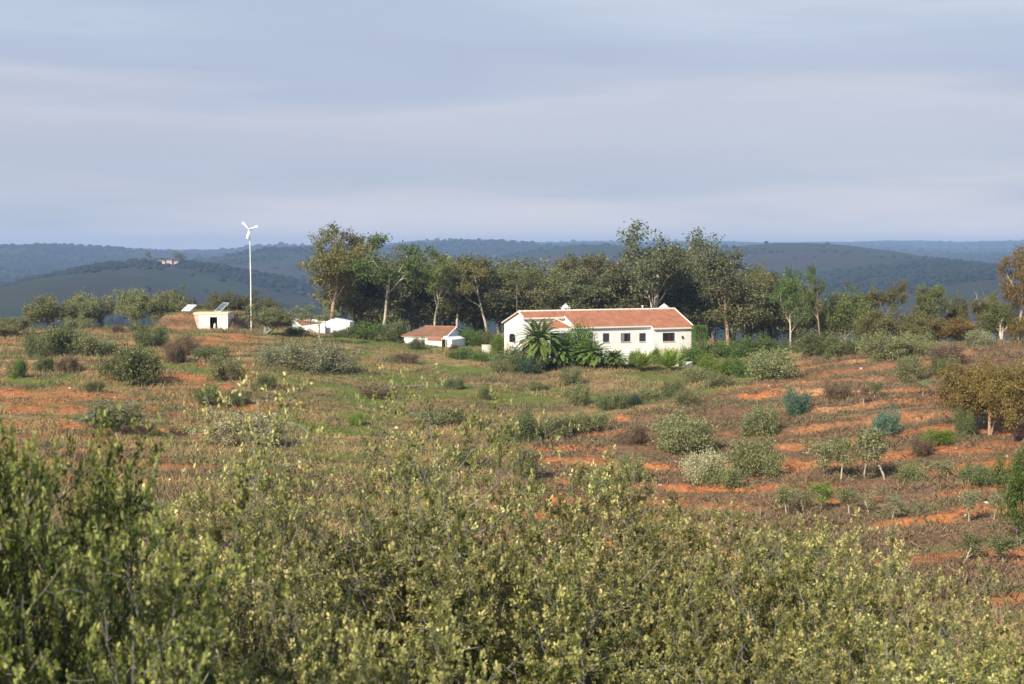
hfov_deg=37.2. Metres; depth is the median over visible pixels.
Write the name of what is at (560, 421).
shrub
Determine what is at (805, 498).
sapling
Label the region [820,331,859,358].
shrub
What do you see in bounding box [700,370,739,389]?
shrub
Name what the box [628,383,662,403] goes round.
shrub
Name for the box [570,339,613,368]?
palm tree
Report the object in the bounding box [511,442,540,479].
shrub
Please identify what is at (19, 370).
shrub
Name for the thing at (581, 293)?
eucalyptus tree
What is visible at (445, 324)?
eucalyptus tree
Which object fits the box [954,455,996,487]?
shrub
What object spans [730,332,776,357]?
shrub
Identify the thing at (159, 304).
olive tree
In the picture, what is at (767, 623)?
oak bush
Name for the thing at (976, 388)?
eucalyptus tree
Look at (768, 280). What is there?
eucalyptus tree
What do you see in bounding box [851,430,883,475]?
sapling
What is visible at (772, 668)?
oak bush
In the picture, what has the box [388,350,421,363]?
shrub
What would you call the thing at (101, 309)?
olive tree
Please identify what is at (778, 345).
shrub
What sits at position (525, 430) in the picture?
shrub
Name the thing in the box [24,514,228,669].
oak bush
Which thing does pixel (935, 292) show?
eucalyptus tree
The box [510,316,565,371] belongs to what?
palm tree
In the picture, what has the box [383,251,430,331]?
eucalyptus tree
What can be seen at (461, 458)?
shrub
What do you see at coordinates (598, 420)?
shrub
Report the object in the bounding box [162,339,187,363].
shrub
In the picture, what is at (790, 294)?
eucalyptus tree
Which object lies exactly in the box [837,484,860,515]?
sapling
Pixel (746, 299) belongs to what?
eucalyptus tree
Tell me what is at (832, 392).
shrub
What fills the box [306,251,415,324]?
eucalyptus tree
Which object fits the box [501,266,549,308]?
eucalyptus tree
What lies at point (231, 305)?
scrub tree
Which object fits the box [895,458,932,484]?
shrub
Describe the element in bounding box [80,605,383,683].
oak bush
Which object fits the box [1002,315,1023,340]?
eucalyptus tree
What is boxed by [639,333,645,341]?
window
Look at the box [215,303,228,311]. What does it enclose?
solar panel
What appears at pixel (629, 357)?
shrub
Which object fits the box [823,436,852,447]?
shrub
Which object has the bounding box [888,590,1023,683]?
oak bush
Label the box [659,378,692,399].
shrub
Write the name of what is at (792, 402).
shrub
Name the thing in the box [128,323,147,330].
shrub
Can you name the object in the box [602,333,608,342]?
window
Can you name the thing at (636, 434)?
shrub
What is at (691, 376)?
shrub
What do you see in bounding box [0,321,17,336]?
olive tree
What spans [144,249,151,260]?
distant tree
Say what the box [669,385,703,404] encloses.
shrub
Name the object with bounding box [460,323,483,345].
shrub
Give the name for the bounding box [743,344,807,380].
shrub
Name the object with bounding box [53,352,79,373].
shrub
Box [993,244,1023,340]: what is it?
eucalyptus tree
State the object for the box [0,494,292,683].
oak bush
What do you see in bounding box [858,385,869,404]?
sapling
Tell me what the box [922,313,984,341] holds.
eucalyptus tree
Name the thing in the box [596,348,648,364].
terrace wall
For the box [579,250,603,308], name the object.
eucalyptus tree
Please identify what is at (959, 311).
eucalyptus tree
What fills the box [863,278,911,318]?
eucalyptus tree
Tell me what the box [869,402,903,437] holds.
shrub
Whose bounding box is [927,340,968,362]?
shrub
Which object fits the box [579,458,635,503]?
shrub
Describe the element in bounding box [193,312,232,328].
shed
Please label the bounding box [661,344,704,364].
shrub
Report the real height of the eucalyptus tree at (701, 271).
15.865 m
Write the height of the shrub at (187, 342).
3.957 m
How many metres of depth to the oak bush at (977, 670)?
10.23 m
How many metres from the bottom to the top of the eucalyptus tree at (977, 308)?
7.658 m
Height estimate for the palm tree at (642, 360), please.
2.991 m
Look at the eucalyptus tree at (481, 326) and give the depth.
277.51 m
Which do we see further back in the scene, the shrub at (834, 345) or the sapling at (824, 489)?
the shrub at (834, 345)
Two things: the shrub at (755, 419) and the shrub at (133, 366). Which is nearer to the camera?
the shrub at (755, 419)
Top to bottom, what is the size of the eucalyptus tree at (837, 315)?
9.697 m
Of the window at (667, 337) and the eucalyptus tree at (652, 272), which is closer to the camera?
the window at (667, 337)
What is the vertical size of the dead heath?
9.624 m
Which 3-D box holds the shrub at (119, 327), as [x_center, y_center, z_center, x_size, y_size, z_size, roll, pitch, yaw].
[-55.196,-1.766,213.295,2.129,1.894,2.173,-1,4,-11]
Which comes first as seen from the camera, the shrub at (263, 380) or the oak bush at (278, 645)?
the oak bush at (278, 645)
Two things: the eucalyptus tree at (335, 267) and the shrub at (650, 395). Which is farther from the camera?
the eucalyptus tree at (335, 267)
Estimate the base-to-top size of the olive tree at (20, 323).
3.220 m
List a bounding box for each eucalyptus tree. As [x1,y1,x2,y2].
[297,224,390,318]
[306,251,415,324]
[319,221,382,320]
[341,252,417,330]
[344,231,441,325]
[363,250,450,332]
[375,245,442,329]
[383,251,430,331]
[401,262,482,329]
[422,251,476,325]
[423,252,496,327]
[426,253,542,333]
[433,269,547,334]
[433,273,507,332]
[445,251,501,326]
[446,254,496,331]
[475,260,524,303]
[491,256,549,318]
[497,265,544,309]
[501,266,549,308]
[512,257,561,309]
[521,267,614,309]
[536,264,566,308]
[541,252,591,281]
[542,266,638,308]
[553,252,637,275]
[559,260,630,272]
[577,250,628,284]
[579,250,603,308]
[582,260,672,308]
[615,218,724,307]
[637,273,716,328]
[653,246,709,302]
[661,274,743,340]
[669,226,749,344]
[691,257,739,339]
[693,268,718,337]
[694,265,784,340]
[700,268,810,336]
[700,269,802,342]
[732,284,796,342]
[741,259,766,335]
[752,281,832,343]
[756,270,786,343]
[764,261,815,346]
[774,286,843,337]
[800,263,826,331]
[810,288,874,342]
[841,281,884,338]
[849,301,899,340]
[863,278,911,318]
[887,306,932,338]
[891,315,954,340]
[910,282,949,321]
[916,288,955,320]
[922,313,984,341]
[928,354,995,434]
[943,290,972,338]
[965,357,1019,434]
[966,289,1009,332]
[975,295,1023,339]
[977,357,1023,439]
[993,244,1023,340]
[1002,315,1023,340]
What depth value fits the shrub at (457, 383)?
165.96 m
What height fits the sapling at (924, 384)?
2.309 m
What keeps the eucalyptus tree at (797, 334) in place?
on the ground at (62, 287)
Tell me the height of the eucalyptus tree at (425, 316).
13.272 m
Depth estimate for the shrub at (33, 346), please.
172.68 m
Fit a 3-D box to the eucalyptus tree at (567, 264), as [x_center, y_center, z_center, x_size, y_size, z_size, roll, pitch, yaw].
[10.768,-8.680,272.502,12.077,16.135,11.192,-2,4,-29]
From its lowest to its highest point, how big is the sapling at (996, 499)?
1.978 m
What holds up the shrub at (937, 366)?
on the ground at (62, 287)
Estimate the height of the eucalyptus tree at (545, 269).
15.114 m
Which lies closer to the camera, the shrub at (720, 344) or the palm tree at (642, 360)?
the palm tree at (642, 360)
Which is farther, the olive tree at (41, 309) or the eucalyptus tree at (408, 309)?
the eucalyptus tree at (408, 309)
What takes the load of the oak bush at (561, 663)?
on the ground at (62, 287)
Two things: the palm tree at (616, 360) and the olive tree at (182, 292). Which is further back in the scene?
the olive tree at (182, 292)
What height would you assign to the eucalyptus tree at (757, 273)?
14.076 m
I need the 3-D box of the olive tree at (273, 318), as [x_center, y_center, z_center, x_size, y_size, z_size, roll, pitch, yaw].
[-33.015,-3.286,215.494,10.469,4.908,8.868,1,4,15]
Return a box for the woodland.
[0,238,1023,339]
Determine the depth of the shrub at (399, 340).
221.52 m
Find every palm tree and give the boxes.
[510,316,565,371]
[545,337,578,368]
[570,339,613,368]
[598,349,628,368]
[622,349,661,370]
[649,347,686,370]
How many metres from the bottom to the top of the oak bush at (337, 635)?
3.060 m
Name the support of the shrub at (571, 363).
on the ground at (62, 287)
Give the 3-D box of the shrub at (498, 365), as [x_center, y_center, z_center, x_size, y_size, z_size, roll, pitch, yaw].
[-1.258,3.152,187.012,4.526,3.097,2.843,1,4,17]
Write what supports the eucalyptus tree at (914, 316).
on the ground at (62, 287)
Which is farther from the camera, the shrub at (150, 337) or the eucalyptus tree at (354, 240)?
the eucalyptus tree at (354, 240)
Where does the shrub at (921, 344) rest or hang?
on the ground at (62, 287)
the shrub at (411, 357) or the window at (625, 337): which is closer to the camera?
the shrub at (411, 357)
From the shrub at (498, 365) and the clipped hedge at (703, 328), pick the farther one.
the clipped hedge at (703, 328)
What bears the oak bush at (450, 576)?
on the ground at (62, 287)
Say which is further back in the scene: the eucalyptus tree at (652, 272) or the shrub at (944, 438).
the eucalyptus tree at (652, 272)
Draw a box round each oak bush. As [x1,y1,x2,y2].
[0,400,183,683]
[0,425,281,683]
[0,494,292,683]
[0,518,78,683]
[0,589,301,683]
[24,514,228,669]
[51,534,361,683]
[54,523,319,683]
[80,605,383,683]
[85,378,345,681]
[101,347,579,676]
[191,595,599,683]
[215,447,413,683]
[230,498,578,683]
[255,461,596,683]
[339,541,734,683]
[365,422,637,672]
[441,481,808,683]
[453,497,773,683]
[457,453,749,680]
[568,500,892,682]
[579,496,957,683]
[621,580,942,683]
[684,522,1022,683]
[704,515,900,683]
[768,602,1023,683]
[881,635,1022,683]
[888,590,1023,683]
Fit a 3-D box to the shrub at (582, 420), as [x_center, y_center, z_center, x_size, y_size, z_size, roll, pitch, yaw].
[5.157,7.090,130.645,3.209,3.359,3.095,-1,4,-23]
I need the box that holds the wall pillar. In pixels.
[648,345,655,363]
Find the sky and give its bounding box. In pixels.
[0,0,1023,249]
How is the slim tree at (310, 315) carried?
on the ground at (62, 287)
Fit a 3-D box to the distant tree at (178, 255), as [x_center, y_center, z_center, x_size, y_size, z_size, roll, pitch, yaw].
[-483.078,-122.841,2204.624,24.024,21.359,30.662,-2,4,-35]
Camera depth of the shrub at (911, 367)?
149.64 m
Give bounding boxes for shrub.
[3,356,28,378]
[19,324,56,359]
[31,352,56,372]
[42,315,94,357]
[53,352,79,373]
[62,314,97,329]
[64,323,110,355]
[81,378,108,391]
[89,336,164,386]
[99,340,118,353]
[111,324,125,332]
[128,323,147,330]
[131,318,172,348]
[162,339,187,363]
[173,331,202,354]
[184,343,232,358]
[191,379,223,405]
[202,350,249,381]
[223,391,251,406]
[255,370,280,389]
[283,324,317,333]
[328,329,352,337]
[339,316,384,340]
[345,411,364,426]
[357,385,400,399]
[378,316,409,341]
[378,453,427,482]
[379,339,403,342]
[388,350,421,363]
[407,335,425,349]
[442,344,488,358]
[443,375,466,388]
[445,436,480,466]
[448,344,458,350]
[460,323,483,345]
[463,351,495,361]
[472,328,503,345]
[477,383,494,399]
[485,341,527,372]
[486,356,515,372]
[488,331,503,352]
[500,401,538,444]
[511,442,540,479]
[514,353,545,373]
[526,379,550,390]
[531,411,575,439]
[543,359,563,368]
[550,314,597,366]
[558,361,583,385]
[559,377,592,405]
[562,408,591,434]
[563,356,579,367]
[576,407,613,430]
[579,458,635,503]
[593,388,630,409]
[613,445,649,481]
[614,422,647,444]
[625,392,641,405]
[628,346,641,366]
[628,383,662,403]
[643,403,721,454]
[649,344,662,365]
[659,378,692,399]
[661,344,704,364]
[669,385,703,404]
[672,364,710,382]
[674,442,730,485]
[678,346,707,365]
[693,348,736,376]
[697,342,727,357]
[699,461,743,489]
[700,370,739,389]
[708,337,760,358]
[721,351,752,377]
[724,428,789,477]
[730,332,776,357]
[736,395,782,438]
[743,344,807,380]
[746,340,800,355]
[776,347,803,353]
[779,384,812,416]
[784,324,838,355]
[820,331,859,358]
[820,377,852,400]
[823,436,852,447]
[849,326,918,361]
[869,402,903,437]
[894,351,928,382]
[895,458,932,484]
[899,329,941,356]
[907,435,934,456]
[917,426,956,444]
[923,351,961,379]
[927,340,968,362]
[939,369,957,384]
[950,401,978,437]
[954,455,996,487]
[964,327,995,346]
[988,442,1023,545]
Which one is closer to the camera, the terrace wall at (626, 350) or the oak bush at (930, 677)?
the oak bush at (930, 677)
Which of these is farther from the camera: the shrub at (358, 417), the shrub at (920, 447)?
the shrub at (358, 417)
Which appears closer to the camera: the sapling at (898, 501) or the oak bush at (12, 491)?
the oak bush at (12, 491)
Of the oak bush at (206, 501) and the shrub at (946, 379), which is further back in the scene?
the shrub at (946, 379)
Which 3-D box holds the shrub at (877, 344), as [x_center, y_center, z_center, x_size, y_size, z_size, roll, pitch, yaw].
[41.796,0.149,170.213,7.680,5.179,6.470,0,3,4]
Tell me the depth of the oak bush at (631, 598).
13.78 m
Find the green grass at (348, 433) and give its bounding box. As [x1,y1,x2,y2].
[0,325,1023,666]
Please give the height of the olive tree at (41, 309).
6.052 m
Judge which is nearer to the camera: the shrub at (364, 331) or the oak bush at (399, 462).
the oak bush at (399, 462)
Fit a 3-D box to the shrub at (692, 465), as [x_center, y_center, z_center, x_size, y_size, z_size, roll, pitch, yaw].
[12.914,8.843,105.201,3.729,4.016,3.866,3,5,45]
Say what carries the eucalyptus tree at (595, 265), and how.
on the ground at (62, 287)
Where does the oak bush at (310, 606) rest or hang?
on the ground at (62, 287)
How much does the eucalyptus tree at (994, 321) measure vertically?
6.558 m
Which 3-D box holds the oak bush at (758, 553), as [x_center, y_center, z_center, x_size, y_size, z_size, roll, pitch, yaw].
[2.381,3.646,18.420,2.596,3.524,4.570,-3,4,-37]
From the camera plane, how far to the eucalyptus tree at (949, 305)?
218.45 m
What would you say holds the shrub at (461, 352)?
on the ground at (62, 287)
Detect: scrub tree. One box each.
[197,300,215,309]
[205,290,246,310]
[216,288,261,320]
[248,294,284,324]
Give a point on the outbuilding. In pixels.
(336, 324)
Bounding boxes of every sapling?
[772,483,798,512]
[789,480,813,509]
[798,436,837,474]
[800,479,835,507]
[823,437,856,478]
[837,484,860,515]
[844,419,894,479]
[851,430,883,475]
[852,488,885,511]
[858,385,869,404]
[865,379,885,397]
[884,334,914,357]
[884,494,908,517]
[903,372,934,393]
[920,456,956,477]
[958,487,981,521]
[960,530,989,559]
[985,531,1023,561]
[986,489,1004,519]
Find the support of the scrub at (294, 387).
on the ground at (62, 287)
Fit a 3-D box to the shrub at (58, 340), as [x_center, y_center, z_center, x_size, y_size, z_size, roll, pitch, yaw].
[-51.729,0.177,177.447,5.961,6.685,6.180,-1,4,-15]
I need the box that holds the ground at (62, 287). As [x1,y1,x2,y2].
[0,239,1023,682]
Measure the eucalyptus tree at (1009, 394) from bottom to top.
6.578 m
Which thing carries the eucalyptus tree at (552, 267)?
on the ground at (62, 287)
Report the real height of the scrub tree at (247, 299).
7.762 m
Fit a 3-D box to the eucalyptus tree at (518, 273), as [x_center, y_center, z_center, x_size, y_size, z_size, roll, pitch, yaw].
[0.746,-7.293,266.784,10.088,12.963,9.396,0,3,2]
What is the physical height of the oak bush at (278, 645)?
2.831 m
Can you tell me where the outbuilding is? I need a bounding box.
[293,318,353,332]
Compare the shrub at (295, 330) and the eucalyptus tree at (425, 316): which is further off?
the eucalyptus tree at (425, 316)
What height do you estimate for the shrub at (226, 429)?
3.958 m
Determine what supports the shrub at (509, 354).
on the ground at (62, 287)
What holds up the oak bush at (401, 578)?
on the ground at (62, 287)
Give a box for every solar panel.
[181,304,195,311]
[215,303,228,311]
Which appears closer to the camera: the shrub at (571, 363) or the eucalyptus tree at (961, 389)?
the eucalyptus tree at (961, 389)
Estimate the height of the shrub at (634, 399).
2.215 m
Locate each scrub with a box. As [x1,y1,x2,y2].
[0,309,1023,653]
[0,310,1023,654]
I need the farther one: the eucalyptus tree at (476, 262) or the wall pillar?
the eucalyptus tree at (476, 262)
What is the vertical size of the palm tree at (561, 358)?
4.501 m
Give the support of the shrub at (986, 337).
on the ground at (62, 287)
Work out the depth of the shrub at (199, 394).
139.43 m
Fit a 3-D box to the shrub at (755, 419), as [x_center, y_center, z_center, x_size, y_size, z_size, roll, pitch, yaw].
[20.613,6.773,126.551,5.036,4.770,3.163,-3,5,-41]
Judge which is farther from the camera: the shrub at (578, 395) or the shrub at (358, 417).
the shrub at (578, 395)
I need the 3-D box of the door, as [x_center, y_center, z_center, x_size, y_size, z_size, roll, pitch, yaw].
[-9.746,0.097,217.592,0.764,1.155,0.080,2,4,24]
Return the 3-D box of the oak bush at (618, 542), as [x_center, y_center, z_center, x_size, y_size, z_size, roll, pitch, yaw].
[0.990,3.396,18.404,3.372,4.040,3.788,0,3,2]
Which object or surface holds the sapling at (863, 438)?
on the ground at (62, 287)
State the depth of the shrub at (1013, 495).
73.96 m
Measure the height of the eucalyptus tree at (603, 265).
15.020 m
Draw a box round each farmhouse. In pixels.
[157,259,177,263]
[501,303,692,358]
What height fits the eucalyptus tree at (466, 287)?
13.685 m
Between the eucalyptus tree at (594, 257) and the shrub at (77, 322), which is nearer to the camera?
the shrub at (77, 322)
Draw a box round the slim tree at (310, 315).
[290,299,339,342]
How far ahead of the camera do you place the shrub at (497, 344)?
206.81 m
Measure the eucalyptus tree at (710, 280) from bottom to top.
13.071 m
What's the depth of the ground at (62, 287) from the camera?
157.35 m
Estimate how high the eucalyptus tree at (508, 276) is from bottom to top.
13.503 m
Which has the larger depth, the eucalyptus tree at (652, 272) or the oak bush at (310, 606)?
the eucalyptus tree at (652, 272)
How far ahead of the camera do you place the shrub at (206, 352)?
174.59 m
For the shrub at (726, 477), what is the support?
on the ground at (62, 287)
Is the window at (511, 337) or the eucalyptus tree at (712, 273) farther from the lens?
the eucalyptus tree at (712, 273)
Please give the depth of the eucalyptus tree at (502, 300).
253.06 m
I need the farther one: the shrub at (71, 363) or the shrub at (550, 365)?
the shrub at (550, 365)
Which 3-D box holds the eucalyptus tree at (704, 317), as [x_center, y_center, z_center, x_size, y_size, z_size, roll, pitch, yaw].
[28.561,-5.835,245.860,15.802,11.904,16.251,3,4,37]
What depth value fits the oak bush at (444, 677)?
7.01 m
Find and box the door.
[441,339,445,346]
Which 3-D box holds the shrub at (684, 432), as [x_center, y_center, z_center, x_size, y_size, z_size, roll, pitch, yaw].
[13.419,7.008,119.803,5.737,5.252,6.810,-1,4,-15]
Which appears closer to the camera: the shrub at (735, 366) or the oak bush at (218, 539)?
the oak bush at (218, 539)
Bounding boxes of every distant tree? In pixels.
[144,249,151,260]
[171,250,186,262]
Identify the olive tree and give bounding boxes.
[0,315,35,335]
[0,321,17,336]
[19,293,78,328]
[58,287,100,321]
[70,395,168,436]
[80,292,118,326]
[109,284,153,326]
[136,288,190,322]
[163,284,186,305]
[178,295,202,309]
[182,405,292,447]
[238,303,314,333]
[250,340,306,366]
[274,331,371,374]
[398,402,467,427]
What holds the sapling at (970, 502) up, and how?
on the ground at (62, 287)
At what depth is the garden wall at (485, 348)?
208.26 m
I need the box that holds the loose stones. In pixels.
[4,363,1023,560]
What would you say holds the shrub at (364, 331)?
on the ground at (62, 287)
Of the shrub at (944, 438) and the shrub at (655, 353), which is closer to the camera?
the shrub at (944, 438)
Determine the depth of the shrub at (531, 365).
185.71 m
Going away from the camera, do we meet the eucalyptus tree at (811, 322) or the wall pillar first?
the wall pillar
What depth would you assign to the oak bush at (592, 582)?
12.99 m
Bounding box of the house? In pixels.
[400,325,464,347]
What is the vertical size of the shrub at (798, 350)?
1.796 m
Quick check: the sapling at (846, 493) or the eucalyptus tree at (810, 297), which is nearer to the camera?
the sapling at (846, 493)
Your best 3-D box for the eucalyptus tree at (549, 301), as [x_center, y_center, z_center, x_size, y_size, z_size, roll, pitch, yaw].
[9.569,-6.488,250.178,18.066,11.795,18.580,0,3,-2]
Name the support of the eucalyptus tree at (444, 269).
on the ground at (62, 287)
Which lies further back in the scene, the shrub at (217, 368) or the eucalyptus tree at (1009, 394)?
the shrub at (217, 368)
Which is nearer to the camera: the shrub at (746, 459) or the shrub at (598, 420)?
the shrub at (746, 459)
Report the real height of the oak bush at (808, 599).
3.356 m
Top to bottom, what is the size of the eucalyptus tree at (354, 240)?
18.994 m
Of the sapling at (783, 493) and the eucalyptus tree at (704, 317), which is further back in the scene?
the eucalyptus tree at (704, 317)
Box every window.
[509,334,514,342]
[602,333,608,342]
[621,333,630,341]
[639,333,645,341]
[662,333,674,341]
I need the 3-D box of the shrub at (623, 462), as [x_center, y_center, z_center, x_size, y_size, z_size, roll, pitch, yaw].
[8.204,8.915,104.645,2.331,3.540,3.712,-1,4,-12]
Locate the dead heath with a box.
[0,309,1023,660]
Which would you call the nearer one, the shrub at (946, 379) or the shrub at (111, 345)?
the shrub at (946, 379)
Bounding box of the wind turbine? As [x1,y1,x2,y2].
[242,222,257,329]
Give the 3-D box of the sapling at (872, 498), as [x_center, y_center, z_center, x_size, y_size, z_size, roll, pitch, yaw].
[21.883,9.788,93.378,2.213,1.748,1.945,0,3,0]
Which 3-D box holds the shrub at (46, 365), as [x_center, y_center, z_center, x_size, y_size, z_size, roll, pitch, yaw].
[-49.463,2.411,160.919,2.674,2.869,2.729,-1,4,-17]
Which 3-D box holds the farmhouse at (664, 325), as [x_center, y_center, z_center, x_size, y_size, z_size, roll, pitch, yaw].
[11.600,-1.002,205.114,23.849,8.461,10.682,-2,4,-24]
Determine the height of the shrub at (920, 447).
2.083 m
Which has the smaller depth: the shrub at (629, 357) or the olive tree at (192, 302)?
the shrub at (629, 357)
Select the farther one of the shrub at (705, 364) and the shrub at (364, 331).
the shrub at (364, 331)
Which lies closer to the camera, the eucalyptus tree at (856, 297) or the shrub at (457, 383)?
the shrub at (457, 383)
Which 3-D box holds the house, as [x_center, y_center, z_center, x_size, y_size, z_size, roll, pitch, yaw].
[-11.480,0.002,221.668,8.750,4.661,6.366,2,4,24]
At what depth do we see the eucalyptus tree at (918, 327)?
202.59 m
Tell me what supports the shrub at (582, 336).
on the ground at (62, 287)
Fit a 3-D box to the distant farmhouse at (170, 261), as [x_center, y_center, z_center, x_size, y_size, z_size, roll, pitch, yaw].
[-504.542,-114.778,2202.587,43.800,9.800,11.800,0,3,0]
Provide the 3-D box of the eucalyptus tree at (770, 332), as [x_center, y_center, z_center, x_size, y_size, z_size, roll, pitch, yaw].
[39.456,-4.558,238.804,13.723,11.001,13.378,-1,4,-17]
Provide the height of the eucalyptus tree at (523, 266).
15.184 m
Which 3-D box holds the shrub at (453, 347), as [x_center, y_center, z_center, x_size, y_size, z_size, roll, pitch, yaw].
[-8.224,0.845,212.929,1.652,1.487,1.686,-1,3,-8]
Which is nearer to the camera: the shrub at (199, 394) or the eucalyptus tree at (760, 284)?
the shrub at (199, 394)
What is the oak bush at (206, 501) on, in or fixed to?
on the ground at (62, 287)
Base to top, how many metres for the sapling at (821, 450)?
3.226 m
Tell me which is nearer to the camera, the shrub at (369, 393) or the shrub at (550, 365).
the shrub at (369, 393)
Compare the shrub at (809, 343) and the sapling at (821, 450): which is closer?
the sapling at (821, 450)
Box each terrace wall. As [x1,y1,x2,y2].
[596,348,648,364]
[656,349,687,356]
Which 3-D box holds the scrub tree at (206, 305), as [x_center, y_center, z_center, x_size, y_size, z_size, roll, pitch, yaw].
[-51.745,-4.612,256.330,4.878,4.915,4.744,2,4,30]
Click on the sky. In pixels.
(151, 124)
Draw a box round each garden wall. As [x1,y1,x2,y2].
[482,345,490,351]
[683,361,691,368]
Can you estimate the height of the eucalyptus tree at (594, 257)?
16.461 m
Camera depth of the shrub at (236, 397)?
140.01 m
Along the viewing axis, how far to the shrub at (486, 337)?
221.17 m
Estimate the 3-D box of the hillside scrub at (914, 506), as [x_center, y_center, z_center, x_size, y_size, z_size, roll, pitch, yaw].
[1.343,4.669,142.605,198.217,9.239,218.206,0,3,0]
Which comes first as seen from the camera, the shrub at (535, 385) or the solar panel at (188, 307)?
the shrub at (535, 385)
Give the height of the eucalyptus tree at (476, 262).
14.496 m
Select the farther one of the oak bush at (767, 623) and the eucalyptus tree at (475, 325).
the eucalyptus tree at (475, 325)
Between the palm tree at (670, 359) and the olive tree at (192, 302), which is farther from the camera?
the olive tree at (192, 302)
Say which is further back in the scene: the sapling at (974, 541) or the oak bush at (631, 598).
the sapling at (974, 541)
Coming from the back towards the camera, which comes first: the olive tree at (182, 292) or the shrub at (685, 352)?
the olive tree at (182, 292)
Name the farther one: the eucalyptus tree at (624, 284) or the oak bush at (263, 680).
the eucalyptus tree at (624, 284)
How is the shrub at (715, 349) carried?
on the ground at (62, 287)
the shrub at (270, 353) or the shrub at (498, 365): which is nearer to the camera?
the shrub at (270, 353)
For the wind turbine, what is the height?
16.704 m
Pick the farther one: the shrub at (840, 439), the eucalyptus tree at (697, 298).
the eucalyptus tree at (697, 298)
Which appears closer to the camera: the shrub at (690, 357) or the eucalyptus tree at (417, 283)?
the shrub at (690, 357)
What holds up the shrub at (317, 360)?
on the ground at (62, 287)
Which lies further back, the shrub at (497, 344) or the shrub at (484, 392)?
the shrub at (497, 344)
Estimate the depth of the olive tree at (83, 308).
236.40 m
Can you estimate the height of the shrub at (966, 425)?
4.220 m
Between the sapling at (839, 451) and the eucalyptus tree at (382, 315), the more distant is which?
the eucalyptus tree at (382, 315)
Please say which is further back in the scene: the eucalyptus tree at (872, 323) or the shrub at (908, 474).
the eucalyptus tree at (872, 323)
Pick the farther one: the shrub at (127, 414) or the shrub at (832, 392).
the shrub at (832, 392)
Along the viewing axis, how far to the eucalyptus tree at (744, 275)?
278.30 m
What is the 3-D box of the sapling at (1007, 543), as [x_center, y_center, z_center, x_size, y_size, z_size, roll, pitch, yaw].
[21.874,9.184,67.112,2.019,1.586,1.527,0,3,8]
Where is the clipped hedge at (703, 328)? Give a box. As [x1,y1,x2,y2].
[691,325,707,358]
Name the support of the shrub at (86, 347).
on the ground at (62, 287)
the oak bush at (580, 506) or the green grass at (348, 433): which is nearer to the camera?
the oak bush at (580, 506)
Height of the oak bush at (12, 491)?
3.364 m
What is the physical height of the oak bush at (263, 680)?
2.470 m
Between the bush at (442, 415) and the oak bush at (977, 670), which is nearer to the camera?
the oak bush at (977, 670)
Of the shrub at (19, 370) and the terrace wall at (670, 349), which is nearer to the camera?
the shrub at (19, 370)
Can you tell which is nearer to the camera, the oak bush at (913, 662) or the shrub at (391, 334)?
the oak bush at (913, 662)
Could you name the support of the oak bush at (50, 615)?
on the ground at (62, 287)
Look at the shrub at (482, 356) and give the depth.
198.57 m
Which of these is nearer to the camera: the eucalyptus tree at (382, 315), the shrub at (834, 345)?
the shrub at (834, 345)
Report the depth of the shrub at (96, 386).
143.67 m
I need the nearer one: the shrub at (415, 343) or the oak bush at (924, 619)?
the oak bush at (924, 619)
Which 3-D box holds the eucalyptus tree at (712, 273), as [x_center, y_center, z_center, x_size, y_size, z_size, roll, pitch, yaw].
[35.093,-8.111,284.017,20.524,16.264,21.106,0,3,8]
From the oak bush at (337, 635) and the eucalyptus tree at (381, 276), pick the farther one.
the eucalyptus tree at (381, 276)
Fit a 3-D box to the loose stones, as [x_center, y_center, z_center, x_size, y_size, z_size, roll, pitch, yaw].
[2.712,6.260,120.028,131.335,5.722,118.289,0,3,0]
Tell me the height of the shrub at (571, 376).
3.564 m
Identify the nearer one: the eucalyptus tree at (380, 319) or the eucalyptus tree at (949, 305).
the eucalyptus tree at (949, 305)
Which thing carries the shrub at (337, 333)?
on the ground at (62, 287)
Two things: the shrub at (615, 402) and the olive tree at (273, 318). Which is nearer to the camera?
the shrub at (615, 402)
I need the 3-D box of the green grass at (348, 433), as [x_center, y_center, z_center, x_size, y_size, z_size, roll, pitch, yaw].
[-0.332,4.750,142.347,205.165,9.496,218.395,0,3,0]
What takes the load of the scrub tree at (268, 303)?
on the ground at (62, 287)
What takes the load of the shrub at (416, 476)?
on the ground at (62, 287)
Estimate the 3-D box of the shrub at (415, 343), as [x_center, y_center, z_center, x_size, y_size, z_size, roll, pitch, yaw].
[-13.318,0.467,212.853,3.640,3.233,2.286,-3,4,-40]
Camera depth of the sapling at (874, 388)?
137.71 m
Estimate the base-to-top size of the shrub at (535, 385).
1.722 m
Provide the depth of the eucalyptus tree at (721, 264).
231.65 m
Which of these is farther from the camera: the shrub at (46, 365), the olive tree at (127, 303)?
the olive tree at (127, 303)

